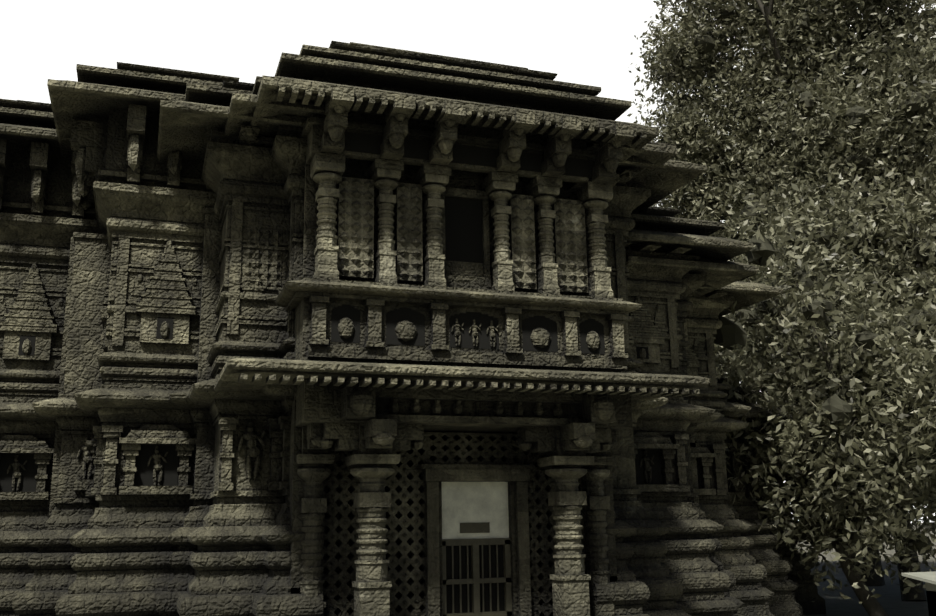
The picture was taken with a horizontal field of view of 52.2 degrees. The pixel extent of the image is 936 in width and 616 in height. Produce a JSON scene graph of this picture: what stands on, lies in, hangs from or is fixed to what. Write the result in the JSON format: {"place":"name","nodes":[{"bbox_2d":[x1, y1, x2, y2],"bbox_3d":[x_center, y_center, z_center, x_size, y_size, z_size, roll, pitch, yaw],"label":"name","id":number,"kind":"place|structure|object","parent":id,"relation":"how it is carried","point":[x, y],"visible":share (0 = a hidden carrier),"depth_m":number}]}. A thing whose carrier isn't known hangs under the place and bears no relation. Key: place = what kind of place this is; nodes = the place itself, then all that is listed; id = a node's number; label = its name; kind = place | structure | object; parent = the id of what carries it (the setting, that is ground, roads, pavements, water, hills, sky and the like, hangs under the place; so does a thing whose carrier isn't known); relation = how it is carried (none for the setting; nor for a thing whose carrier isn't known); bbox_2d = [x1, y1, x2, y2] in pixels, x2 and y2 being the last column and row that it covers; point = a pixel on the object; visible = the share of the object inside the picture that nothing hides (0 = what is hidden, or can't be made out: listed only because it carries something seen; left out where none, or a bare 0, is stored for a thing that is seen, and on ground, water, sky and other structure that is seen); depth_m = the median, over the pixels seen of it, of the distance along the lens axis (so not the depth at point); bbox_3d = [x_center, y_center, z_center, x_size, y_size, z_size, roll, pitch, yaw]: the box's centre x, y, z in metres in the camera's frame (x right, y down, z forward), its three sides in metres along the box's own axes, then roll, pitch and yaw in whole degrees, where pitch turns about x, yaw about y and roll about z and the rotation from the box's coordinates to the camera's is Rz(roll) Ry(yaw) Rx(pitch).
{"place":"outdoors","nodes":[
{"label":"outdoors","id":0,"kind":"place"},
{"bbox_2d":[0,132,758,615],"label":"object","id":1,"kind":"object","parent":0,"point":[462,230],"visible":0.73,"depth_m":10.64},
{"bbox_2d":[0,0,935,522],"label":"sky","id":2,"kind":"structure","parent":0,"point":[584,42]},
{"bbox_2d":[740,183,935,501],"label":"tree foliage","id":3,"kind":"object","parent":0,"point":[917,253],"visible":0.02,"depth_m":20.42},
{"bbox_2d":[803,576,928,615],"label":"court paving","id":4,"kind":"structure","parent":0,"point":[891,602],"depth_m":20.11},
{"bbox_2d":[0,41,825,615],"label":"temple building","id":5,"kind":"structure","parent":4,"relation":"on","point":[136,201],"depth_m":10.85},
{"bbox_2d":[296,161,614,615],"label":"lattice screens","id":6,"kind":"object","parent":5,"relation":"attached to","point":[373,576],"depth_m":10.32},
{"bbox_2d":[441,482,508,538],"bbox_3d":[0.074,2.663,10.367,0.800,1.530,0.064,3,-14,-18],"label":"door plaster panel","id":7,"kind":"object","parent":5,"relation":"attached to","point":[469,502],"visible":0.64,"depth_m":10.47},
{"bbox_2d":[442,522,511,615],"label":"door","id":8,"kind":"structure","parent":5,"relation":"attached to","point":[476,580],"depth_m":10.31},
{"bbox_2d":[627,0,935,585],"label":"tree","id":9,"kind":"object","parent":4,"relation":"on","point":[836,88],"depth_m":25.85},
{"bbox_2d":[661,0,935,368],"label":"tree foliage","id":10,"kind":"object","parent":4,"relation":"on","point":[852,114],"visible":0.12,"depth_m":25.37},
{"bbox_2d":[686,131,935,600],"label":"tree","id":11,"kind":"object","parent":4,"relation":"on","point":[890,240],"depth_m":20.30},
{"bbox_2d":[691,165,935,615],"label":"tree","id":12,"kind":"object","parent":4,"relation":"on","point":[898,363],"depth_m":15.85},
{"bbox_2d":[713,226,935,554],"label":"tree foliage","id":13,"kind":"object","parent":4,"relation":"on","point":[730,332],"visible":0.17,"depth_m":16.09},
{"bbox_2d":[925,582,935,615],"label":"lean to walls","id":14,"kind":"structure","parent":4,"relation":"on","point":[931,593],"depth_m":9.83},
{"bbox_2d":[901,571,935,584],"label":"tin roof","id":15,"kind":"object","parent":14,"relation":"on","point":[929,577],"visible":1,"depth_m":9.85},
{"bbox_2d":[800,523,935,577],"bbox_3d":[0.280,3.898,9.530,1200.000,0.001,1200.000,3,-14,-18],"label":"ground","id":16,"kind":"structure","parent":0,"point":[931,560],"depth_m":39.51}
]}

